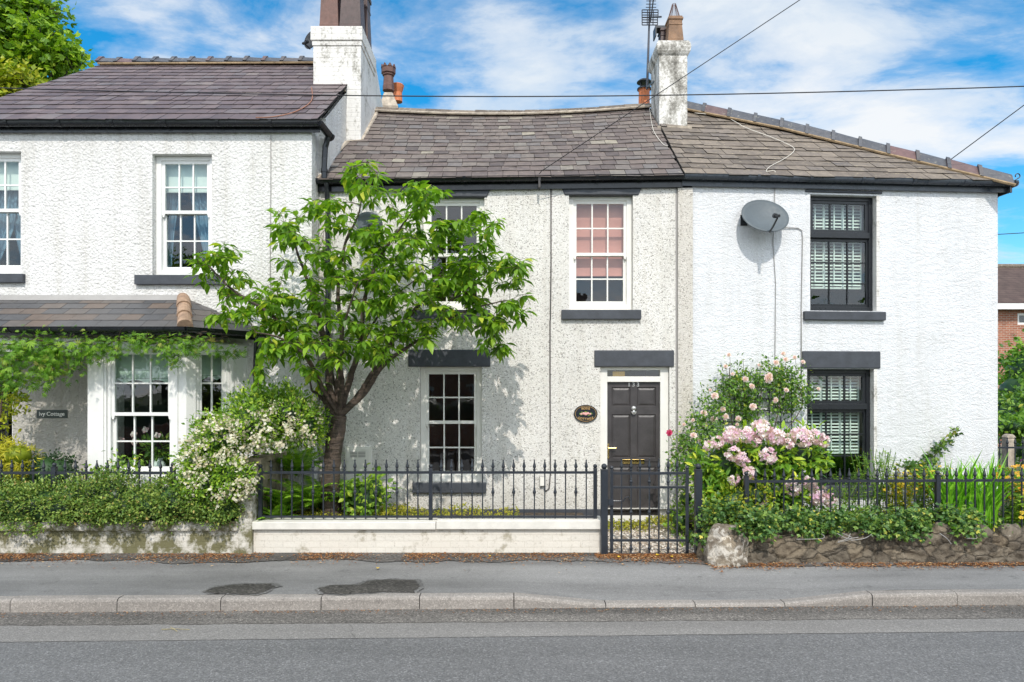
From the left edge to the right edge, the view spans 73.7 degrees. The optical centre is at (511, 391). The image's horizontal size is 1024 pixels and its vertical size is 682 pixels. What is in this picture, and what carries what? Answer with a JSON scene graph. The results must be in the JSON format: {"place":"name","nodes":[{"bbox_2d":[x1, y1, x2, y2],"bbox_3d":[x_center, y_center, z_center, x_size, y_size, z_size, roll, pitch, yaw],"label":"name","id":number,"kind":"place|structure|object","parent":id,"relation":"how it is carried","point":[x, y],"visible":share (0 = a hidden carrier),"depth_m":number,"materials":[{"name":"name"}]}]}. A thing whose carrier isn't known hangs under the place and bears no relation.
{"place":"outdoors","nodes":[
{"label":"outdoors","id":0,"kind":"place"},
{"bbox_2d":[0,606,1023,681],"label":"road","id":1,"kind":"structure","parent":0,"point":[986,656],"depth_m":5.32,"materials":[{"name":"asphalt"}]},
{"bbox_2d":[0,618,1023,641],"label":"road strip","id":2,"kind":"object","parent":1,"relation":"on","point":[45,633],"visible":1,"depth_m":5.97,"materials":[{"name":"asphalt"}]},
{"bbox_2d":[0,589,1023,611],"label":"kerb","id":3,"kind":"structure","parent":1,"relation":"on","point":[135,603],"depth_m":6.53,"materials":[{"name":"concrete"}]},
{"bbox_2d":[0,605,1023,625],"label":"road channel","id":4,"kind":"object","parent":1,"relation":"on","point":[521,614],"visible":1,"depth_m":6.33,"materials":[{"name":"concrete"}]},
{"bbox_2d":[4,605,1019,618],"bbox_3d":[0.244,2.072,6.414,12.498,0.007,0.269,0,0,-1],"label":"kerb grit","id":5,"kind":"object","parent":4,"relation":"on","point":[509,610],"visible":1,"depth_m":6.46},
{"bbox_2d":[0,559,1023,599],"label":"pavement","id":6,"kind":"structure","parent":0,"point":[605,580],"depth_m":7.20,"materials":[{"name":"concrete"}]},
{"bbox_2d":[0,470,257,553],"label":"garden wall","id":7,"kind":"structure","parent":6,"relation":"on","point":[190,537],"depth_m":8.24,"materials":[{"name":"paint"}]},
{"bbox_2d":[0,460,175,518],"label":"railing","id":8,"kind":"object","parent":7,"relation":"on","point":[54,471],"visible":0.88,"depth_m":8.33,"materials":[{"name":"metal"}]},
{"bbox_2d":[206,583,274,593],"bbox_3d":[-2.680,1.950,6.747,0.634,0.001,0.362,0,0,0],"label":"damp patch","id":9,"kind":"object","parent":6,"relation":"on","point":[251,588],"visible":1,"depth_m":6.75,"materials":[{"name":"asphalt"}]},
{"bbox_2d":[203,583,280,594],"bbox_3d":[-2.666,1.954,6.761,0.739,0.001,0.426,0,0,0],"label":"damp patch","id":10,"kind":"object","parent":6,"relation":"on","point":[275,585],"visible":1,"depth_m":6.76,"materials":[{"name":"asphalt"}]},
{"bbox_2d":[244,450,288,514],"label":"dividing wall","id":11,"kind":"structure","parent":6,"relation":"on","point":[264,460],"depth_m":8.83,"materials":[{"name":"grey stone"}]},
{"bbox_2d":[318,579,419,593],"bbox_3d":[-1.419,1.950,6.820,1.004,0.001,0.530,0,0,0],"label":"damp patch","id":12,"kind":"object","parent":6,"relation":"on","point":[386,585],"visible":1,"depth_m":6.79,"materials":[{"name":"asphalt"}]},
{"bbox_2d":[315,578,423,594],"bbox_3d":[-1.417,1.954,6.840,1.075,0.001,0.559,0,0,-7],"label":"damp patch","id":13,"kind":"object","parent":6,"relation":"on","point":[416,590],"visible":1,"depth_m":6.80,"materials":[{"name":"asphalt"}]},
{"bbox_2d":[252,516,599,552],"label":"garden wall","id":14,"kind":"structure","parent":6,"relation":"on","point":[434,535],"depth_m":8.27,"materials":[{"name":"paint"}]},
{"bbox_2d":[258,459,596,519],"bbox_3d":[-1.030,1.204,8.360,4.150,0.739,0.052,0,0,0],"label":"railing","id":15,"kind":"object","parent":14,"relation":"on","point":[430,472],"visible":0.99,"depth_m":8.35,"materials":[{"name":"metal"}]},
{"bbox_2d":[0,553,1023,566],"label":"dirt strip","id":16,"kind":"object","parent":6,"relation":"on","point":[384,557],"visible":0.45,"depth_m":7.98,"materials":[{"name":"soil"}]},
{"bbox_2d":[0,552,1023,572],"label":"leaf litter","id":17,"kind":"object","parent":16,"relation":"on","point":[642,556],"visible":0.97,"depth_m":7.98,"materials":[{"name":"plant"}]},
{"bbox_2d":[694,463,702,553],"bbox_3d":[2.234,1.423,8.190,0.090,1.114,0.090,0,0,0],"label":"gate post","id":18,"kind":"object","parent":6,"relation":"on","point":[697,486],"visible":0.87,"depth_m":8.15,"materials":[{"name":"metal"}]},
{"bbox_2d":[696,522,1023,567],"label":"stone wall","id":19,"kind":"structure","parent":6,"relation":"on","point":[723,546],"depth_m":7.82,"materials":[{"name":"stone"}]},
{"bbox_2d":[687,491,1013,551],"bbox_3d":[3.892,1.510,7.960,3.723,0.711,0.831,0,0,-3],"label":"ivy","id":20,"kind":"object","parent":19,"relation":"on","point":[761,522],"visible":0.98,"depth_m":7.80,"materials":[{"name":"green plant"}]},
{"bbox_2d":[743,468,1023,527],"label":"railing","id":21,"kind":"object","parent":19,"relation":"on","point":[937,480],"visible":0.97,"depth_m":8.34,"materials":[{"name":"metal"}]},
{"bbox_2d":[0,86,1023,96],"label":"overhead cable","id":22,"kind":"object","parent":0,"point":[509,96],"visible":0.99,"depth_m":9.71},
{"bbox_2d":[47,0,1023,263],"label":"sky","id":23,"kind":"structure","parent":0,"point":[435,47],"materials":[{"name":"blue"}]},
{"bbox_2d":[596,524,693,554],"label":"gravel path","id":24,"kind":"structure","parent":0,"point":[627,547],"depth_m":8.70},
{"bbox_2d":[600,464,607,553],"bbox_3d":[1.105,1.423,8.190,0.090,1.114,0.090,0,0,0],"label":"gate post","id":25,"kind":"object","parent":24,"relation":"on","point":[603,510],"visible":0.89,"depth_m":8.15,"materials":[{"name":"metal"}]},
{"bbox_2d":[608,458,688,553],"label":"garden gate","id":26,"kind":"structure","parent":25,"relation":"attached to","point":[649,487],"depth_m":8.18,"materials":[{"name":"metal"}]},
{"bbox_2d":[608,513,674,531],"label":"ground cover","id":27,"kind":"object","parent":24,"relation":"on","point":[634,523],"visible":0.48,"depth_m":9.51,"materials":[{"name":"green plant"}]},
{"bbox_2d":[513,446,1023,605],"bbox_3d":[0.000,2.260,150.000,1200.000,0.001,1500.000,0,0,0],"label":"ground","id":28,"kind":"structure","parent":0,"point":[1018,468],"depth_m":21.07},
{"bbox_2d":[0,55,47,96],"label":"tree","id":29,"kind":"object","parent":28,"relation":"on","point":[22,76],"visible":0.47,"depth_m":16.73,"materials":[{"name":"green plant"}]},
{"bbox_2d":[0,0,94,82],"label":"sycamore tree","id":30,"kind":"object","parent":28,"relation":"on","point":[28,27],"visible":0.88,"depth_m":18.30,"materials":[{"name":"green plant"}]},
{"bbox_2d":[998,329,1023,464],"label":"bush","id":31,"kind":"object","parent":28,"relation":"on","point":[1013,366],"visible":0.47,"depth_m":16.95,"materials":[{"name":"green plant"}]},
{"bbox_2d":[682,476,1023,531],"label":"garden soil","id":32,"kind":"structure","parent":0,"point":[999,508],"depth_m":11.98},
{"bbox_2d":[0,383,31,432],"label":"golden shrub","id":33,"kind":"object","parent":32,"relation":"on","point":[16,397],"visible":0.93,"depth_m":9.00,"materials":[{"name":"green plant"}]},
{"bbox_2d":[0,433,48,486],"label":"golden conifer","id":34,"kind":"object","parent":32,"relation":"on","point":[18,453],"visible":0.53,"depth_m":8.61,"materials":[{"name":"yellow plant"}]},
{"bbox_2d":[19,447,84,486],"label":"dark shrub","id":35,"kind":"object","parent":32,"relation":"on","point":[49,460],"visible":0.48,"depth_m":8.75,"materials":[{"name":"green plant"}]},
{"bbox_2d":[101,447,131,481],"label":"leafy plant","id":36,"kind":"object","parent":32,"relation":"on","point":[120,462],"visible":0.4,"depth_m":8.68,"materials":[{"name":"green plant"}]},
{"bbox_2d":[0,464,245,538],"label":"hedge","id":37,"kind":"object","parent":32,"relation":"on","point":[116,501],"visible":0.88,"depth_m":8.10,"materials":[{"name":"green plant"}]},
{"bbox_2d":[114,451,147,480],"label":"leafy plant","id":38,"kind":"object","parent":37,"relation":"on","point":[135,457],"visible":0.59,"depth_m":8.77,"materials":[{"name":"green plant"}]},
{"bbox_2d":[0,0,403,513],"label":"cottage","id":39,"kind":"structure","parent":32,"relation":"on","point":[92,212],"depth_m":9.65,"materials":[{"name":"white paint"}]},
{"bbox_2d":[5,372,11,446],"bbox_3d":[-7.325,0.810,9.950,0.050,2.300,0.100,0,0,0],"label":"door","id":40,"kind":"structure","parent":39,"relation":"in","point":[10,421],"depth_m":9.91,"materials":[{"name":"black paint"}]},
{"bbox_2d":[0,191,18,259],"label":"curtain","id":41,"kind":"object","parent":39,"relation":"hanging from","point":[3,220],"visible":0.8,"depth_m":9.96,"materials":[{"name":"fabric"}]},
{"bbox_2d":[0,162,18,190],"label":"blind","id":42,"kind":"object","parent":39,"relation":"attached to","point":[12,173],"visible":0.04,"depth_m":9.88,"materials":[{"name":"fabric"}]},
{"bbox_2d":[0,154,25,282],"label":"window","id":43,"kind":"structure","parent":39,"relation":"in","point":[8,273],"depth_m":9.77,"materials":[{"name":"white paint"}]},
{"bbox_2d":[7,191,20,256],"bbox_3d":[-7.217,-2.478,9.990,0.560,1.627,0.058,0,0,0],"label":"curtain","id":44,"kind":"object","parent":39,"relation":"hanging from","point":[17,228],"visible":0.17,"depth_m":9.98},
{"bbox_2d":[37,410,67,417],"bbox_3d":[-6.494,0.321,9.641,0.434,0.118,0.018,0,0,0],"label":"name plaque","id":45,"kind":"object","parent":39,"relation":"attached to","point":[52,413],"visible":1,"depth_m":9.63,"materials":[{"name":"metal"}]},
{"bbox_2d":[0,324,247,422],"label":"creeper","id":46,"kind":"object","parent":39,"relation":"attached to","point":[48,356],"visible":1,"depth_m":8.80,"materials":[{"name":"green plant"}]},
{"bbox_2d":[107,354,172,476],"bbox_3d":[-4.959,0.286,9.175,0.891,1.710,0.110,0,0,0],"label":"window","id":47,"kind":"structure","parent":39,"relation":"in","point":[112,416],"depth_m":9.14,"materials":[{"name":"white paint"}]},
{"bbox_2d":[116,354,167,381],"bbox_3d":[-4.959,-0.340,9.259,0.856,0.464,0.002,0,0,0],"label":"blind","id":48,"kind":"object","parent":39,"relation":"attached to","point":[142,369],"visible":0.63,"depth_m":9.26,"materials":[{"name":"fabric"}]},
{"bbox_2d":[118,426,169,465],"bbox_3d":[-4.958,0.845,9.427,0.895,0.731,0.387,0,0,0],"label":"flower arrangement","id":49,"kind":"object","parent":39,"relation":"in","point":[158,436],"visible":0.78,"depth_m":9.39,"materials":[{"name":"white plant"}]},
{"bbox_2d":[166,193,177,266],"bbox_3d":[-4.933,-2.446,9.970,0.300,1.618,0.058,0,0,0],"label":"curtain","id":50,"kind":"object","parent":39,"relation":"hanging from","point":[171,201],"visible":0.48,"depth_m":9.96,"materials":[{"name":"fabric"}]},
{"bbox_2d":[134,156,224,284],"bbox_3d":[-4.680,-2.427,9.725,1.257,1.852,0.270,0,0,0],"label":"window","id":51,"kind":"structure","parent":39,"relation":"in","point":[165,275],"depth_m":9.75,"materials":[{"name":"white paint"}]},
{"bbox_2d":[166,165,206,192],"bbox_3d":[-4.662,-3.115,9.890,0.781,0.481,0.020,0,0,0],"label":"blind","id":52,"kind":"object","parent":39,"relation":"attached to","point":[186,175],"visible":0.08,"depth_m":9.88,"materials":[{"name":"fabric"}]},
{"bbox_2d":[189,193,207,253],"bbox_3d":[-4.522,-2.446,9.990,0.560,1.618,0.058,0,0,0],"label":"curtain","id":53,"kind":"object","parent":39,"relation":"hanging from","point":[201,205],"visible":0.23,"depth_m":9.99,"materials":[{"name":"fabric"}]},
{"bbox_2d":[202,355,220,379],"bbox_3d":[-4.195,-0.364,9.452,0.410,0.426,0.002,0,0,-43],"label":"blind","id":54,"kind":"object","parent":39,"relation":"attached to","point":[206,365],"visible":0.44,"depth_m":9.46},
{"bbox_2d":[196,355,228,465],"bbox_3d":[-4.138,0.283,9.391,0.446,1.715,0.110,0,0,-43],"label":"window","id":55,"kind":"structure","parent":39,"relation":"in","point":[224,383],"depth_m":9.37,"materials":[{"name":"white paint"}]},
{"bbox_2d":[270,135,270,290],"bbox_3d":[-3.407,-2.223,9.642,0.030,2.783,0.011,0,0,0],"label":"cable","id":56,"kind":"object","parent":39,"relation":"attached to","point":[270,206],"visible":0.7,"depth_m":9.64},
{"bbox_2d":[256,87,312,117],"bbox_3d":[-3.182,-4.338,10.170,0.428,1.096,1.534,0,0,13],"label":"cable","id":57,"kind":"object","parent":39,"relation":"on","point":[291,112],"visible":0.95,"depth_m":9.65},
{"bbox_2d":[302,31,312,49],"bbox_3d":[-3.444,-6.074,11.741,0.313,0.479,0.592,0,0,-26],"label":"satellite dish","id":58,"kind":"object","parent":39,"relation":"attached to","point":[307,43],"visible":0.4,"depth_m":11.94,"materials":[{"name":"grey metal"}]},
{"bbox_2d":[164,373,335,514],"bbox_3d":[-3.178,0.645,8.437,2.000,1.751,1.187,0,0,-29],"label":"flowering shrub","id":59,"kind":"object","parent":32,"relation":"on","point":[270,417],"visible":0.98,"depth_m":8.17,"materials":[{"name":"green plant"}]},
{"bbox_2d":[263,485,319,510],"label":"fern","id":60,"kind":"object","parent":32,"relation":"on","point":[276,502],"visible":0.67,"depth_m":8.63,"materials":[{"name":"green plant"}]},
{"bbox_2d":[249,446,345,476],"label":"fern","id":61,"kind":"object","parent":32,"relation":"on","point":[297,461],"visible":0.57,"depth_m":9.21,"materials":[{"name":"green plant"}]},
{"bbox_2d":[315,513,582,514],"bbox_3d":[-1.040,1.860,9.220,4.120,0.200,1.360,0,0,0],"label":"garden bed","id":62,"kind":"object","parent":32,"relation":"on","point":[512,513],"visible":0.07,"depth_m":9.75,"materials":[{"name":"soil"}]},
{"bbox_2d":[183,159,538,514],"bbox_3d":[-1.875,-0.738,8.688,4.440,4.916,2.026,0,0,0],"label":"cherry tree","id":63,"kind":"object","parent":62,"relation":"on","point":[374,353],"visible":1,"depth_m":8.39,"materials":[{"name":"green plant"}]},
{"bbox_2d":[330,463,395,514],"bbox_3d":[-1.881,1.368,8.771,0.753,0.876,0.722,0,0,42],"label":"leafy plant","id":64,"kind":"object","parent":62,"relation":"on","point":[370,499],"visible":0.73,"depth_m":8.66,"materials":[{"name":"green plant"}]},
{"bbox_2d":[290,502,519,514],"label":"ground cover","id":65,"kind":"object","parent":62,"relation":"on","point":[402,507],"visible":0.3,"depth_m":9.15,"materials":[{"name":"green plant"}]},
{"bbox_2d":[257,504,305,519],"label":"fern","id":66,"kind":"object","parent":65,"relation":"on","point":[276,510],"visible":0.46,"depth_m":8.57,"materials":[{"name":"green plant"}]},
{"bbox_2d":[263,478,352,508],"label":"fern","id":67,"kind":"object","parent":65,"relation":"on","point":[306,495],"visible":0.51,"depth_m":8.79,"materials":[{"name":"green plant"}]},
{"bbox_2d":[296,475,343,509],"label":"fern","id":68,"kind":"object","parent":65,"relation":"on","point":[307,480],"visible":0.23,"depth_m":9.10,"materials":[{"name":"green plant"}]},
{"bbox_2d":[306,474,401,507],"bbox_3d":[-2.112,1.331,9.044,1.255,0.483,1.385,0,0,-29],"label":"fern","id":69,"kind":"object","parent":65,"relation":"on","point":[379,476],"visible":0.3,"depth_m":9.01,"materials":[{"name":"green plant"}]},
{"bbox_2d":[315,78,692,523],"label":"cottage","id":70,"kind":"structure","parent":32,"relation":"on","point":[455,398],"depth_m":10.00,"materials":[{"name":"paint"}]},
{"bbox_2d":[345,446,371,486],"bbox_3d":[-2.245,1.106,9.967,0.384,0.600,0.066,0,0,0],"label":"meter box","id":71,"kind":"object","parent":70,"relation":"attached to","point":[359,454],"visible":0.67,"depth_m":9.94,"materials":[{"name":"plastic"}]},
{"bbox_2d":[346,449,368,483],"bbox_3d":[-2.245,1.108,9.944,0.334,0.545,0.011,0,0,0],"label":"door","id":72,"kind":"structure","parent":71,"relation":"in","point":[360,461],"depth_m":9.94,"materials":[{"name":"plastic"}]},
{"bbox_2d":[356,212,382,234],"bbox_3d":[-2.010,-2.369,9.735,0.332,0.388,0.570,0,0,18],"label":"satellite dish","id":73,"kind":"object","parent":70,"relation":"attached to","point":[363,217],"visible":0.39,"depth_m":9.73,"materials":[{"name":"grey"}]},
{"bbox_2d":[408,350,489,492],"bbox_3d":[-0.918,0.436,10.060,1.200,2.090,0.240,0,0,0],"label":"window","id":74,"kind":"structure","parent":70,"relation":"in","point":[443,362],"depth_m":10.07,"materials":[{"name":"beige paint"}]},
{"bbox_2d":[412,190,489,319],"bbox_3d":[-0.886,-2.001,10.070,1.134,1.903,0.260,0,0,0],"label":"window","id":75,"kind":"structure","parent":70,"relation":"in","point":[460,198],"depth_m":10.09,"materials":[{"name":"beige paint"}]},
{"bbox_2d":[545,189,551,490],"bbox_3d":[0.521,-0.745,9.986,0.118,4.426,0.018,0,0,0],"label":"cable","id":76,"kind":"object","parent":70,"relation":"attached to","point":[550,321],"visible":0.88,"depth_m":9.98,"materials":[{"name":"plastic"}]},
{"bbox_2d":[574,405,596,422],"bbox_3d":[1.078,0.328,9.986,0.344,0.260,0.028,0,0,0],"label":"name plaque","id":77,"kind":"object","parent":70,"relation":"attached to","point":[585,413],"visible":1,"depth_m":9.98,"materials":[{"name":"black metal"}]},
{"bbox_2d":[576,205,622,275],"bbox_3d":[1.303,-2.300,10.238,0.897,1.155,0.026,0,0,0],"label":"blind","id":78,"kind":"object","parent":70,"relation":"attached to","point":[583,237],"visible":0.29,"depth_m":10.25,"materials":[{"name":"fabric"}]},
{"bbox_2d":[561,188,640,319],"bbox_3d":[1.310,-2.017,10.070,1.176,1.935,0.260,0,0,0],"label":"window","id":79,"kind":"structure","parent":70,"relation":"in","point":[578,310],"depth_m":10.09,"materials":[{"name":"beige paint"}]},
{"bbox_2d":[607,382,659,514],"bbox_3d":[1.794,0.851,10.096,0.776,1.967,0.099,0,0,0],"label":"door","id":80,"kind":"structure","parent":70,"relation":"in","point":[633,408],"depth_m":10.10,"materials":[{"name":"black wood"}]},
{"bbox_2d":[539,0,799,173],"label":"overhead cable","id":81,"kind":"object","parent":70,"relation":"attached to","point":[671,84],"visible":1,"depth_m":9.17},
{"bbox_2d":[662,489,693,546],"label":"leafy plant","id":82,"kind":"object","parent":32,"relation":"on","point":[681,521],"visible":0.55,"depth_m":9.14,"materials":[{"name":"green plant"}]},
{"bbox_2d":[646,3,1020,513],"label":"cottage","id":83,"kind":"structure","parent":32,"relation":"on","point":[900,306],"depth_m":10.30,"materials":[{"name":"white paint"}]},
{"bbox_2d":[642,0,661,89],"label":"tv aerial","id":84,"kind":"object","parent":83,"relation":"attached to","point":[649,19],"visible":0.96,"depth_m":12.40,"materials":[{"name":"metal"}]},
{"bbox_2d":[664,351,822,497],"bbox_3d":[3.208,0.575,9.688,2.584,2.294,0.983,0,0,-20],"label":"climbing rose","id":85,"kind":"object","parent":83,"relation":"attached to","point":[741,380],"visible":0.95,"depth_m":9.73,"materials":[{"name":"green plant"}]},
{"bbox_2d":[697,113,794,171],"bbox_3d":[3.941,-4.009,11.114,0.956,1.811,2.168,0,0,-14],"label":"cable","id":86,"kind":"object","parent":83,"relation":"on","point":[766,135],"visible":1,"depth_m":11.10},
{"bbox_2d":[720,375,793,433],"bbox_3d":[3.603,0.477,10.030,1.109,1.464,0.017,0,0,-5],"label":"trellis","id":87,"kind":"object","parent":83,"relation":"attached to","point":[769,398],"visible":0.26,"depth_m":10.04,"materials":[{"name":"paint"}]},
{"bbox_2d":[740,200,788,232],"bbox_3d":[3.607,-2.537,9.863,0.652,0.552,0.604,0,0,35],"label":"satellite dish","id":88,"kind":"object","parent":83,"relation":"attached to","point":[765,216],"visible":1,"depth_m":9.93,"materials":[{"name":"grey"}]},
{"bbox_2d":[773,190,775,407],"bbox_3d":[3.878,-1.380,10.089,0.051,3.289,0.020,0,0,0],"label":"cable","id":89,"kind":"object","parent":83,"relation":"attached to","point":[775,291],"visible":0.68,"depth_m":10.09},
{"bbox_2d":[785,227,802,383],"bbox_3d":[4.067,-1.296,10.101,0.499,2.364,0.020,0,0,-7],"label":"cable","id":90,"kind":"object","parent":83,"relation":"attached to","point":[801,292],"visible":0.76,"depth_m":10.12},
{"bbox_2d":[801,351,885,496],"bbox_3d":[4.934,0.484,10.308,1.339,2.164,0.350,0,0,-5],"label":"window","id":91,"kind":"structure","parent":83,"relation":"in","point":[865,364],"depth_m":10.31,"materials":[{"name":"black paint"}]},
{"bbox_2d":[803,190,885,320],"bbox_3d":[4.940,-2.026,10.308,1.264,1.938,0.350,0,0,-5],"label":"window","id":92,"kind":"structure","parent":83,"relation":"in","point":[847,312],"depth_m":10.32,"materials":[{"name":"black paint"}]},
{"bbox_2d":[893,426,963,495],"bbox_3d":[6.157,1.154,10.015,1.113,1.288,0.559,0,0,0],"label":"ivy spray","id":93,"kind":"object","parent":83,"relation":"attached to","point":[935,449],"visible":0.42,"depth_m":10.11,"materials":[{"name":"green plant"}]},
{"bbox_2d":[684,511,1023,533],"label":"garden bed","id":94,"kind":"object","parent":32,"relation":"on","point":[690,525],"depth_m":9.21,"materials":[{"name":"soil"}]},
{"bbox_2d":[693,474,778,523],"bbox_3d":[2.734,1.353,8.395,1.103,0.677,0.598,0,0,-10],"label":"yellow green shrub","id":95,"kind":"object","parent":94,"relation":"on","point":[737,497],"visible":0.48,"depth_m":8.33,"materials":[{"name":"green plant"}]},
{"bbox_2d":[684,417,837,531],"bbox_3d":[3.224,1.077,8.844,2.084,1.499,1.197,0,0,0],"label":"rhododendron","id":96,"kind":"object","parent":94,"relation":"on","point":[786,451],"visible":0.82,"depth_m":8.54,"materials":[{"name":"pink plant"}]},
{"bbox_2d":[829,470,866,519],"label":"leafy plant","id":97,"kind":"object","parent":94,"relation":"on","point":[845,495],"visible":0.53,"depth_m":8.87,"materials":[{"name":"green plant"}]},
{"bbox_2d":[705,505,1023,532],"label":"ground cover","id":98,"kind":"object","parent":94,"relation":"on","point":[999,524],"visible":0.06,"depth_m":8.71,"materials":[{"name":"green plant"}]},
{"bbox_2d":[848,448,901,516],"bbox_3d":[4.710,1.219,8.805,0.761,0.964,0.514,0,0,0],"label":"leafy plant","id":99,"kind":"object","parent":94,"relation":"on","point":[881,466],"visible":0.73,"depth_m":8.79,"materials":[{"name":"green plant"}]},
{"bbox_2d":[880,469,921,517],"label":"flowering plant","id":100,"kind":"object","parent":94,"relation":"on","point":[900,487],"visible":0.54,"depth_m":8.70,"materials":[{"name":"green plant"}]},
{"bbox_2d":[901,464,952,520],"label":"flowering plant","id":101,"kind":"object","parent":94,"relation":"on","point":[927,497],"visible":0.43,"depth_m":8.76,"materials":[{"name":"green plant"}]},
{"bbox_2d":[910,448,1023,531],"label":"sword leaved plant","id":102,"kind":"object","parent":94,"relation":"on","point":[962,497],"visible":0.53,"depth_m":8.54,"materials":[{"name":"green plant"}]},
{"bbox_2d":[988,464,1023,518],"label":"flowering plant","id":103,"kind":"object","parent":94,"relation":"on","point":[1017,491],"visible":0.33,"depth_m":8.90,"materials":[{"name":"green plant"}]},
{"bbox_2d":[1004,491,1023,521],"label":"leafy plant","id":104,"kind":"object","parent":94,"relation":"on","point":[1016,517],"visible":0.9,"depth_m":8.45,"materials":[{"name":"green plant"}]},
{"bbox_2d":[1002,434,1015,498],"bbox_3d":[9.076,1.370,12.480,0.163,1.179,0.166,0,0,0],"label":"stone post","id":105,"kind":"object","parent":32,"relation":"on","point":[1011,437],"visible":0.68,"depth_m":12.40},
{"bbox_2d":[998,407,1023,445],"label":"bush","id":106,"kind":"object","parent":32,"relation":"on","point":[1013,425],"visible":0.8,"depth_m":14.03,"materials":[{"name":"green plant"}]},
{"bbox_2d":[998,379,1023,435],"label":"bush","id":107,"kind":"object","parent":32,"relation":"on","point":[1015,403],"visible":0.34,"depth_m":15.16,"materials":[{"name":"green plant"}]},
{"bbox_2d":[998,437,1023,484],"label":"railing","id":108,"kind":"object","parent":32,"relation":"on","point":[1007,445],"visible":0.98,"depth_m":11.89,"materials":[{"name":"metal"}]},
{"bbox_2d":[951,105,1023,158],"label":"overhead cable","id":109,"kind":"object","parent":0,"point":[987,132],"visible":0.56,"depth_m":12.27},
{"bbox_2d":[998,264,1023,445],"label":"brick house","id":110,"kind":"structure","parent":0,"point":[1010,300],"depth_m":28.00,"materials":[{"name":"brick"}]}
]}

